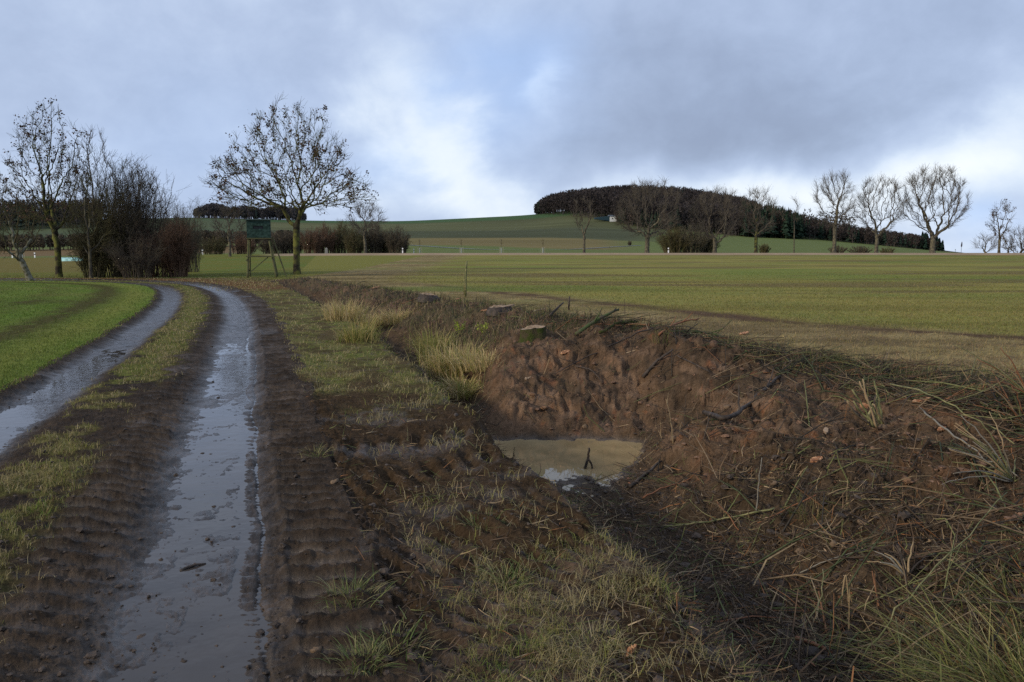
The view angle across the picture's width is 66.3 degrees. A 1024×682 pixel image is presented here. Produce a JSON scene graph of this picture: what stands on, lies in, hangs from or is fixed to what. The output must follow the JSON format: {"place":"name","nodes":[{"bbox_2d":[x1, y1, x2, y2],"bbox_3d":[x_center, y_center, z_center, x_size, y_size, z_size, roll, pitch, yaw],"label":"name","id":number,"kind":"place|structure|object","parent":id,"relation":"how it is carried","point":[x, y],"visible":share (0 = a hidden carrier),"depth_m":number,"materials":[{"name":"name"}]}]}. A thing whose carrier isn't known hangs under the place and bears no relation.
{"place":"outdoors","nodes":[
{"label":"outdoors","id":0,"kind":"place"},
{"bbox_2d":[0,280,155,385],"bbox_3d":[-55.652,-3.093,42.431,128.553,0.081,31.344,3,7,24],"label":"green field","id":1,"kind":"structure","parent":0,"point":[105,290],"depth_m":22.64,"materials":[{"name":"plant"}]},
{"bbox_2d":[0,183,49,280],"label":"leaning tree","id":2,"kind":"object","parent":1,"relation":"on","point":[24,267],"visible":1,"depth_m":46.62,"materials":[{"name":"brown plant"}]},
{"bbox_2d":[0,255,316,278],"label":"meadow","id":3,"kind":"structure","parent":0,"point":[226,266],"depth_m":81.55,"materials":[{"name":"plant"}]},
{"bbox_2d":[0,95,92,276],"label":"bare tree","id":4,"kind":"object","parent":3,"relation":"on","point":[56,241],"visible":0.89,"depth_m":52.68,"materials":[{"name":"brown plant"}]},
{"bbox_2d":[54,171,116,277],"bbox_3d":[-27.853,-7.638,51.535,3.836,7.274,4.147,0,6,0],"label":"slim tree","id":5,"kind":"object","parent":3,"relation":"on","point":[89,252],"visible":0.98,"depth_m":51.22,"materials":[{"name":"brown plant"}]},
{"bbox_2d":[65,124,121,276],"bbox_3d":[-28.234,-9.487,53.295,3.574,10.553,3.786,-2,7,-14],"label":"slim tree","id":6,"kind":"object","parent":3,"relation":"on","point":[96,165],"visible":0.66,"depth_m":52.74,"materials":[{"name":"brown plant"}]},
{"bbox_2d":[67,220,122,277],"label":"bare shrub","id":7,"kind":"object","parent":3,"relation":"on","point":[84,264],"visible":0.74,"depth_m":52.51,"materials":[{"name":"plant"}]},
{"bbox_2d":[58,153,143,276],"bbox_3d":[-27.791,-8.633,53.340,5.692,8.778,6.538,0,6,0],"label":"bare shrub","id":8,"kind":"object","parent":3,"relation":"on","point":[115,273],"visible":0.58,"depth_m":52.81,"materials":[{"name":"plant"}]},
{"bbox_2d":[79,152,163,276],"bbox_3d":[-27.072,-8.730,53.964,5.756,8.982,7.701,0,6,0],"label":"bare shrub","id":9,"kind":"object","parent":3,"relation":"on","point":[125,220],"visible":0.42,"depth_m":53.36,"materials":[{"name":"brown plant"}]},
{"bbox_2d":[101,156,160,225],"bbox_3d":[-26.900,-8.834,55.310,4.349,8.789,4.179,0,6,0],"label":"slim tree","id":10,"kind":"object","parent":3,"relation":"on","point":[137,169],"visible":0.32,"depth_m":54.97,"materials":[{"name":"brown plant"}]},
{"bbox_2d":[100,227,169,277],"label":"bare shrub","id":11,"kind":"object","parent":3,"relation":"on","point":[138,258],"visible":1,"depth_m":51.26,"materials":[{"name":"brown plant"}]},
{"bbox_2d":[101,163,193,276],"bbox_3d":[-25.817,-8.476,54.928,6.337,8.101,5.722,-5,8,-40],"label":"bare shrub","id":12,"kind":"object","parent":3,"relation":"on","point":[152,221],"visible":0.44,"depth_m":54.09,"materials":[{"name":"brown plant"}]},
{"bbox_2d":[129,164,170,253],"bbox_3d":[-26.695,-9.000,57.313,3.486,8.654,3.608,6,9,42],"label":"slim tree","id":13,"kind":"object","parent":3,"relation":"on","point":[154,193],"visible":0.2,"depth_m":57.25,"materials":[{"name":"plant"}]},
{"bbox_2d":[128,213,188,276],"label":"bare shrub","id":14,"kind":"object","parent":3,"relation":"on","point":[161,269],"visible":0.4,"depth_m":53.17,"materials":[{"name":"plant"}]},
{"bbox_2d":[150,211,200,276],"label":"bare shrub","id":15,"kind":"object","parent":3,"relation":"on","point":[180,265],"visible":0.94,"depth_m":53.24,"materials":[{"name":"plant"}]},
{"bbox_2d":[158,189,200,273],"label":"bare shrub","id":16,"kind":"object","parent":3,"relation":"on","point":[183,213],"visible":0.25,"depth_m":59.37,"materials":[{"name":"brown plant"}]},
{"bbox_2d":[177,197,209,271],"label":"bare shrub","id":17,"kind":"object","parent":3,"relation":"on","point":[195,257],"visible":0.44,"depth_m":65.54,"materials":[{"name":"brown plant"}]},
{"bbox_2d":[209,202,250,256],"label":"road tree","id":18,"kind":"object","parent":3,"relation":"on","point":[228,227],"visible":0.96,"depth_m":126.74,"materials":[{"name":"brown plant"}]},
{"bbox_2d":[244,219,286,277],"bbox_3d":[-16.534,-6.204,52.743,2.558,4.031,2.187,-2,7,-14],"label":"raised hide","id":19,"kind":"object","parent":3,"relation":"on","point":[258,228],"visible":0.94,"depth_m":51.86,"materials":[{"name":"green wood"}]},
{"bbox_2d":[0,278,484,681],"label":"dirt track","id":20,"kind":"structure","parent":0,"point":[124,502],"depth_m":4.94,"materials":[{"name":"soil"}]},
{"bbox_2d":[0,346,127,451],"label":"rut water","id":21,"kind":"structure","parent":20,"relation":"on","point":[18,416],"depth_m":9.43,"materials":[{"name":"liquid"}]},
{"bbox_2d":[107,336,272,681],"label":"rut water","id":22,"kind":"structure","parent":20,"relation":"on","point":[204,654],"depth_m":4.36,"materials":[{"name":"liquid"}]},
{"bbox_2d":[310,567,397,612],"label":"verge tuft","id":23,"kind":"object","parent":20,"relation":"on","point":[341,591],"visible":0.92,"depth_m":3.74,"materials":[{"name":"green plant"}]},
{"bbox_2d":[315,622,421,679],"bbox_3d":[-0.586,1.259,3.146,0.460,0.124,0.448,0,6,0],"label":"verge tuft","id":24,"kind":"object","parent":20,"relation":"on","point":[355,669],"visible":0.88,"depth_m":3.16,"materials":[{"name":"green plant"}]},
{"bbox_2d":[338,615,454,672],"bbox_3d":[-0.474,1.244,3.262,0.494,0.124,0.495,0,6,0],"label":"verge tuft","id":25,"kind":"object","parent":20,"relation":"on","point":[391,636],"visible":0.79,"depth_m":3.28,"materials":[{"name":"green plant"}]},
{"bbox_2d":[0,210,961,257],"bbox_3d":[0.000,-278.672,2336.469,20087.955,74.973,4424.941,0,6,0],"label":"hills","id":26,"kind":"structure","parent":0,"point":[529,233],"depth_m":460.02,"materials":[{"name":"plant"}]},
{"bbox_2d":[0,198,106,229],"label":"hill wood","id":27,"kind":"object","parent":26,"relation":"on","point":[21,223],"visible":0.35,"depth_m":644.70,"materials":[{"name":"plant"}]},
{"bbox_2d":[0,229,292,250],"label":"hedgerow","id":28,"kind":"object","parent":26,"relation":"on","point":[41,242],"visible":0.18,"depth_m":281.21,"materials":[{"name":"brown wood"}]},
{"bbox_2d":[199,233,227,254],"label":"hedge shrub","id":29,"kind":"object","parent":26,"relation":"on","point":[219,247],"visible":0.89,"depth_m":158.97,"materials":[{"name":"plant"}]},
{"bbox_2d":[230,231,260,253],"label":"hedge shrub","id":30,"kind":"object","parent":26,"relation":"on","point":[241,248],"visible":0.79,"depth_m":162.45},
{"bbox_2d":[193,202,306,220],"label":"crest wood","id":31,"kind":"object","parent":26,"relation":"on","point":[210,208],"visible":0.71,"depth_m":795.46,"materials":[{"name":"plant"}]},
{"bbox_2d":[258,231,288,253],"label":"hedge shrub","id":32,"kind":"object","parent":26,"relation":"on","point":[265,247],"visible":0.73,"depth_m":155.88,"materials":[{"name":"brown plant"}]},
{"bbox_2d":[278,229,302,253],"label":"hedge shrub","id":33,"kind":"object","parent":26,"relation":"on","point":[289,247],"visible":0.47,"depth_m":158.79,"materials":[{"name":"brown plant"}]},
{"bbox_2d":[300,225,327,252],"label":"hedge shrub","id":34,"kind":"object","parent":26,"relation":"on","point":[314,245],"visible":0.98,"depth_m":156.23,"materials":[{"name":"plant"}]},
{"bbox_2d":[310,222,341,252],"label":"hedge shrub","id":35,"kind":"object","parent":26,"relation":"on","point":[328,243],"visible":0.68,"depth_m":158.83,"materials":[{"name":"plant"}]},
{"bbox_2d":[328,218,350,252],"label":"hedge shrub","id":36,"kind":"object","parent":26,"relation":"on","point":[340,245],"visible":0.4,"depth_m":161.90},
{"bbox_2d":[341,228,367,252],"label":"hedge shrub","id":37,"kind":"object","parent":26,"relation":"on","point":[354,243],"visible":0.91,"depth_m":155.96,"materials":[{"name":"plant"}]},
{"bbox_2d":[343,200,390,252],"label":"road tree","id":38,"kind":"object","parent":26,"relation":"on","point":[366,226],"visible":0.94,"depth_m":145.17,"materials":[{"name":"brown plant"}]},
{"bbox_2d":[363,218,387,252],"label":"hedge shrub","id":39,"kind":"object","parent":26,"relation":"on","point":[374,243],"visible":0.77,"depth_m":158.72,"materials":[{"name":"brown plant"}]},
{"bbox_2d":[379,224,410,252],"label":"hedge shrub","id":40,"kind":"object","parent":26,"relation":"on","point":[395,244],"visible":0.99,"depth_m":156.00,"materials":[{"name":"brown plant"}]},
{"bbox_2d":[570,193,598,252],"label":"road tree","id":41,"kind":"object","parent":26,"relation":"on","point":[581,216],"visible":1,"depth_m":145.20,"materials":[{"name":"brown plant"}]},
{"bbox_2d":[594,215,616,221],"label":"hillside hut","id":42,"kind":"object","parent":26,"relation":"on","point":[611,218],"visible":0.83,"depth_m":629.95,"materials":[{"name":"white paint"}]},
{"bbox_2d":[533,184,757,236],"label":"distant wood","id":43,"kind":"object","parent":26,"relation":"on","point":[604,198],"visible":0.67,"depth_m":657.32,"materials":[{"name":"plant"}]},
{"bbox_2d":[614,207,676,229],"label":"conifer belt","id":44,"kind":"object","parent":26,"relation":"on","point":[643,220],"visible":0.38,"depth_m":594.86,"materials":[{"name":"plant"}]},
{"bbox_2d":[611,177,684,252],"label":"road tree","id":45,"kind":"object","parent":26,"relation":"on","point":[648,235],"visible":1,"depth_m":144.62,"materials":[{"name":"brown plant"}]},
{"bbox_2d":[536,199,805,238],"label":"distant wood","id":46,"kind":"object","parent":26,"relation":"on","point":[784,224],"visible":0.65,"depth_m":587.57,"materials":[{"name":"plant"}]},
{"bbox_2d":[656,224,698,252],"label":"roadside bush","id":47,"kind":"object","parent":26,"relation":"on","point":[672,244],"visible":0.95,"depth_m":167.47,"materials":[{"name":"plant"}]},
{"bbox_2d":[676,220,720,252],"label":"roadside bush","id":48,"kind":"object","parent":26,"relation":"on","point":[695,247],"visible":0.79,"depth_m":166.60,"materials":[{"name":"brown plant"}]},
{"bbox_2d":[686,186,748,252],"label":"road tree","id":49,"kind":"object","parent":26,"relation":"on","point":[708,231],"visible":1,"depth_m":144.88,"materials":[{"name":"brown plant"}]},
{"bbox_2d":[734,184,779,252],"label":"road tree","id":50,"kind":"object","parent":26,"relation":"on","point":[756,229],"visible":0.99,"depth_m":144.97,"materials":[{"name":"brown plant"}]},
{"bbox_2d":[802,208,856,239],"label":"pine row","id":51,"kind":"object","parent":26,"relation":"on","point":[840,213],"visible":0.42,"depth_m":624.81,"materials":[{"name":"plant"}]},
{"bbox_2d":[812,169,862,252],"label":"road tree","id":52,"kind":"object","parent":26,"relation":"on","point":[834,225],"visible":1,"depth_m":144.82,"materials":[{"name":"brown plant"}]},
{"bbox_2d":[847,246,872,252],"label":"roadside bush","id":53,"kind":"object","parent":26,"relation":"on","point":[861,250],"visible":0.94,"depth_m":168.21,"materials":[{"name":"green plant"}]},
{"bbox_2d":[799,212,938,250],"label":"ridge wood","id":54,"kind":"object","parent":26,"relation":"on","point":[866,235],"visible":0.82,"depth_m":604.19,"materials":[{"name":"plant"}]},
{"bbox_2d":[850,171,910,252],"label":"road tree","id":55,"kind":"object","parent":26,"relation":"on","point":[895,187],"visible":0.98,"depth_m":144.97,"materials":[{"name":"brown plant"}]},
{"bbox_2d":[918,230,944,250],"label":"spruce block","id":56,"kind":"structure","parent":26,"relation":"on","point":[940,246],"depth_m":601.75,"materials":[{"name":"plant"}]},
{"bbox_2d":[896,162,972,252],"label":"road tree","id":57,"kind":"object","parent":26,"relation":"on","point":[933,237],"visible":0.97,"depth_m":144.85,"materials":[{"name":"brown plant"}]},
{"bbox_2d":[969,233,997,252],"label":"road tree","id":58,"kind":"object","parent":26,"relation":"on","point":[982,238],"visible":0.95,"depth_m":183.49,"materials":[{"name":"brown plant"}]},
{"bbox_2d":[985,198,1016,252],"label":"road tree","id":59,"kind":"object","parent":26,"relation":"on","point":[999,236],"visible":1,"depth_m":145.30,"materials":[{"name":"brown plant"}]},
{"bbox_2d":[1001,226,1023,252],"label":"road tree","id":60,"kind":"object","parent":26,"relation":"on","point":[1019,234],"visible":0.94,"depth_m":168.35,"materials":[{"name":"brown plant"}]},
{"bbox_2d":[0,277,1020,681],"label":"grass verge","id":61,"kind":"object","parent":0,"point":[437,423],"depth_m":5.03,"materials":[{"name":"plant"}]},
{"bbox_2d":[329,312,390,342],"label":"grass tussock","id":62,"kind":"object","parent":61,"relation":"on","point":[360,334],"depth_m":14.63,"materials":[{"name":"plant"}]},
{"bbox_2d":[450,505,506,532],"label":"verge tuft","id":63,"kind":"object","parent":61,"relation":"on","point":[480,522],"visible":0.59,"depth_m":4.85,"materials":[{"name":"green plant"}]},
{"bbox_2d":[455,556,542,593],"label":"verge tuft","id":64,"kind":"object","parent":61,"relation":"on","point":[512,576],"visible":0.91,"depth_m":3.96,"materials":[{"name":"green plant"}]},
{"bbox_2d":[490,548,563,581],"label":"verge tuft","id":65,"kind":"object","parent":61,"relation":"on","point":[528,567],"visible":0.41,"depth_m":4.22,"materials":[{"name":"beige plant"}]},
{"bbox_2d":[549,610,648,659],"bbox_3d":[0.345,1.268,3.331,0.439,0.128,0.407,2,7,18],"label":"verge tuft","id":66,"kind":"object","parent":61,"relation":"on","point":[584,637],"visible":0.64,"depth_m":3.36,"materials":[{"name":"green plant"}]},
{"bbox_2d":[0,253,1023,258],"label":"dry grass strip","id":67,"kind":"object","parent":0,"point":[555,253],"visible":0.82,"depth_m":130.72,"materials":[{"name":"plant"}]},
{"bbox_2d":[0,0,1023,252],"label":"sky","id":68,"kind":"structure","parent":0,"point":[451,109],"materials":[{"name":"grey"}]},
{"bbox_2d":[1,254,1023,382],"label":"crop field","id":69,"kind":"structure","parent":0,"point":[387,266],"depth_m":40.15,"materials":[{"name":"plant"}]},
{"bbox_2d":[200,92,379,273],"bbox_3d":[-15.868,-11.274,56.979,12.387,13.114,11.792,0,6,0],"label":"bare tree","id":70,"kind":"object","parent":69,"relation":"on","point":[296,224],"visible":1,"depth_m":56.38,"materials":[{"name":"brown plant"}]},
{"bbox_2d":[463,261,467,296],"bbox_3d":[-1.735,-2.263,29.273,0.160,1.460,0.084,0,6,0],"label":"wooden stake","id":71,"kind":"object","parent":69,"relation":"on","point":[465,282],"visible":0.86,"depth_m":29.25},
{"bbox_2d":[264,277,1023,681],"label":"ditch ground","id":72,"kind":"structure","parent":0,"point":[550,423],"depth_m":8.30,"materials":[{"name":"soil"}]},
{"bbox_2d":[313,295,380,322],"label":"grass tussock","id":73,"kind":"object","parent":72,"relation":"on","point":[342,314],"depth_m":19.45,"materials":[{"name":"plant"}]},
{"bbox_2d":[350,307,401,329],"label":"grass tussock","id":74,"kind":"object","parent":72,"relation":"on","point":[368,321],"depth_m":20.65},
{"bbox_2d":[363,301,414,324],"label":"grass tussock","id":75,"kind":"object","parent":72,"relation":"on","point":[396,319],"depth_m":20.30,"materials":[{"name":"plant"}]},
{"bbox_2d":[416,293,439,301],"bbox_3d":[-2.385,-1.237,22.156,0.648,0.248,0.650,-5,8,-38],"label":"tree stump","id":76,"kind":"object","parent":72,"relation":"on","point":[421,297],"visible":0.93,"depth_m":21.93,"materials":[{"name":"brown wood"}]},
{"bbox_2d":[398,322,462,359],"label":"grass tussock","id":77,"kind":"object","parent":72,"relation":"on","point":[432,340],"depth_m":14.98,"materials":[{"name":"plant"}]},
{"bbox_2d":[403,334,491,379],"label":"grass tussock","id":78,"kind":"object","parent":72,"relation":"on","point":[437,362],"depth_m":13.18,"materials":[{"name":"plant"}]},
{"bbox_2d":[432,368,483,402],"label":"grass tussock","id":79,"kind":"object","parent":72,"relation":"on","point":[456,386],"depth_m":12.13,"materials":[{"name":"plant"}]},
{"bbox_2d":[436,342,523,373],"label":"grass tussock","id":80,"kind":"object","parent":72,"relation":"on","point":[479,365],"depth_m":12.53,"materials":[{"name":"plant"}]},
{"bbox_2d":[486,305,511,315],"bbox_3d":[-0.303,-0.691,17.425,0.648,0.224,0.649,5,8,37],"label":"tree stump","id":81,"kind":"object","parent":72,"relation":"on","point":[496,308],"visible":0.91,"depth_m":17.21,"materials":[{"name":"brown wood"}]},
{"bbox_2d":[0,303,1023,681],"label":"earth clods","id":82,"kind":"object","parent":72,"relation":"on","point":[696,631],"visible":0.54,"depth_m":4.88,"materials":[{"name":"soil"}]},
{"bbox_2d":[518,325,545,342],"bbox_3d":[0.349,-0.078,12.980,0.564,0.374,0.555,0,6,0],"label":"tree stump","id":83,"kind":"object","parent":72,"relation":"on","point":[532,332],"visible":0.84,"depth_m":12.79,"materials":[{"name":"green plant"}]},
{"bbox_2d":[494,438,642,496],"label":"puddle water","id":84,"kind":"structure","parent":72,"relation":"on","point":[562,459],"depth_m":9.50,"materials":[{"name":"liquid"}]},
{"bbox_2d":[542,336,611,354],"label":"grass tuft","id":85,"kind":"object","parent":72,"relation":"on","point":[576,348],"visible":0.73,"depth_m":12.12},
{"bbox_2d":[575,308,618,335],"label":"fallen branch","id":86,"kind":"object","parent":72,"relation":"on","point":[594,321],"visible":0.96,"depth_m":12.90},
{"bbox_2d":[568,325,629,339],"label":"grass tuft","id":87,"kind":"object","parent":72,"relation":"on","point":[613,333],"visible":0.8,"depth_m":12.60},
{"bbox_2d":[548,327,652,373],"bbox_3d":[1.412,0.139,11.970,1.669,0.660,0.395,-1,7,-13],"label":"fallen branch","id":88,"kind":"object","parent":72,"relation":"on","point":[608,346],"visible":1,"depth_m":12.08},
{"bbox_2d":[599,318,637,333],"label":"fallen branch","id":89,"kind":"object","parent":72,"relation":"on","point":[611,326],"visible":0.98,"depth_m":12.94,"materials":[{"name":"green plant"}]},
{"bbox_2d":[217,279,1022,680],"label":"leaf litter","id":90,"kind":"object","parent":72,"relation":"on","point":[765,517],"visible":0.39,"depth_m":6.02,"materials":[{"name":"plant"}]},
{"bbox_2d":[628,460,661,488],"bbox_3d":[1.427,1.401,8.230,0.082,0.160,0.688,5,8,39],"label":"torn root","id":91,"kind":"object","parent":72,"relation":"on","point":[642,476],"visible":0.9,"depth_m":8.09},
{"bbox_2d":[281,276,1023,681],"bbox_3d":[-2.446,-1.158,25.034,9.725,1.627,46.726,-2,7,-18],"label":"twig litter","id":92,"kind":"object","parent":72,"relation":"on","point":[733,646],"visible":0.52,"depth_m":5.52,"materials":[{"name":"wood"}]},
{"bbox_2d":[284,274,1023,431],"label":"ridge weeds","id":93,"kind":"object","parent":72,"relation":"on","point":[508,324],"visible":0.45,"depth_m":15.08,"materials":[{"name":"brown plant"}]},
{"bbox_2d":[641,349,673,377],"bbox_3d":[2.133,0.333,11.491,0.467,0.445,0.062,0,6,3],"label":"torn root","id":94,"kind":"object","parent":72,"relation":"on","point":[647,371],"visible":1,"depth_m":11.47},
{"bbox_2d":[635,499,774,526],"bbox_3d":[1.657,1.513,6.787,1.180,0.234,0.219,0,6,0],"label":"cut rod","id":95,"kind":"object","parent":72,"relation":"on","point":[773,508],"visible":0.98,"depth_m":6.78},
{"bbox_2d":[702,368,790,420],"bbox_3d":[2.726,0.698,9.837,0.881,0.655,2.891,4,7,31],"label":"torn root","id":96,"kind":"object","parent":72,"relation":"on","point":[729,416],"visible":0.73,"depth_m":8.87,"materials":[{"name":"wood"}]},
{"bbox_2d":[764,569,823,628],"bbox_3d":[1.925,1.711,5.142,0.633,0.239,0.186,-4,8,-34],"label":"cut rod","id":97,"kind":"object","parent":72,"relation":"on","point":[811,614],"visible":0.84,"depth_m":5.08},
{"bbox_2d":[776,492,839,524],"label":"grass tuft","id":98,"kind":"object","parent":72,"relation":"on","point":[801,510],"visible":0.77,"depth_m":6.46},
{"bbox_2d":[795,636,832,653],"bbox_3d":[1.838,1.847,4.770,0.220,0.047,0.033,5,8,37],"label":"bark stick","id":99,"kind":"object","parent":72,"relation":"on","point":[813,643],"visible":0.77,"depth_m":4.77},
{"bbox_2d":[844,379,887,430],"bbox_3d":[3.813,0.671,8.442,0.548,0.590,0.427,0,6,0],"label":"shattered stool","id":100,"kind":"object","parent":72,"relation":"on","point":[870,422],"visible":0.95,"depth_m":8.39,"materials":[{"name":"wood"}]},
{"bbox_2d":[762,551,1023,681],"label":"rush tussock","id":101,"kind":"object","parent":72,"relation":"on","point":[997,663],"visible":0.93,"depth_m":4.30,"materials":[{"name":"green plant"}]},
{"bbox_2d":[867,541,935,575],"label":"grass tuft","id":102,"kind":"object","parent":72,"relation":"on","point":[899,567],"visible":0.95,"depth_m":5.38,"materials":[{"name":"plant"}]},
{"bbox_2d":[859,492,1006,665],"bbox_3d":[2.728,1.469,5.000,1.729,0.740,0.046,-4,8,-33],"label":"cut rod","id":103,"kind":"object","parent":72,"relation":"on","point":[898,605],"visible":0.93,"depth_m":4.88,"materials":[{"name":"wood"}]},
{"bbox_2d":[882,363,1023,443],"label":"cut rod","id":104,"kind":"object","parent":72,"relation":"on","point":[959,399],"visible":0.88,"depth_m":8.12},
{"bbox_2d":[908,538,1023,643],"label":"rush tussock","id":105,"kind":"object","parent":72,"relation":"on","point":[985,583],"visible":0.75,"depth_m":4.97,"materials":[{"name":"green plant"}]},
{"bbox_2d":[918,406,1019,478],"bbox_3d":[4.314,0.941,7.648,0.175,0.234,2.030,1,6,5],"label":"cut rod","id":106,"kind":"object","parent":72,"relation":"on","point":[925,413],"visible":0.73,"depth_m":7.58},
{"bbox_2d":[941,411,1020,484],"bbox_3d":[4.099,0.902,6.802,1.263,0.579,0.439,-2,7,-20],"label":"grass tuft","id":107,"kind":"object","parent":72,"relation":"on","point":[1006,476],"visible":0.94,"depth_m":6.69,"materials":[{"name":"plant"}]},
{"bbox_2d":[955,345,1023,393],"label":"grass tuft","id":108,"kind":"object","parent":72,"relation":"on","point":[1017,386],"visible":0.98,"depth_m":8.20,"materials":[{"name":"plant"}]},
{"bbox_2d":[962,378,1023,425],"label":"grass tuft","id":109,"kind":"object","parent":72,"relation":"on","point":[1013,410],"visible":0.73,"depth_m":8.00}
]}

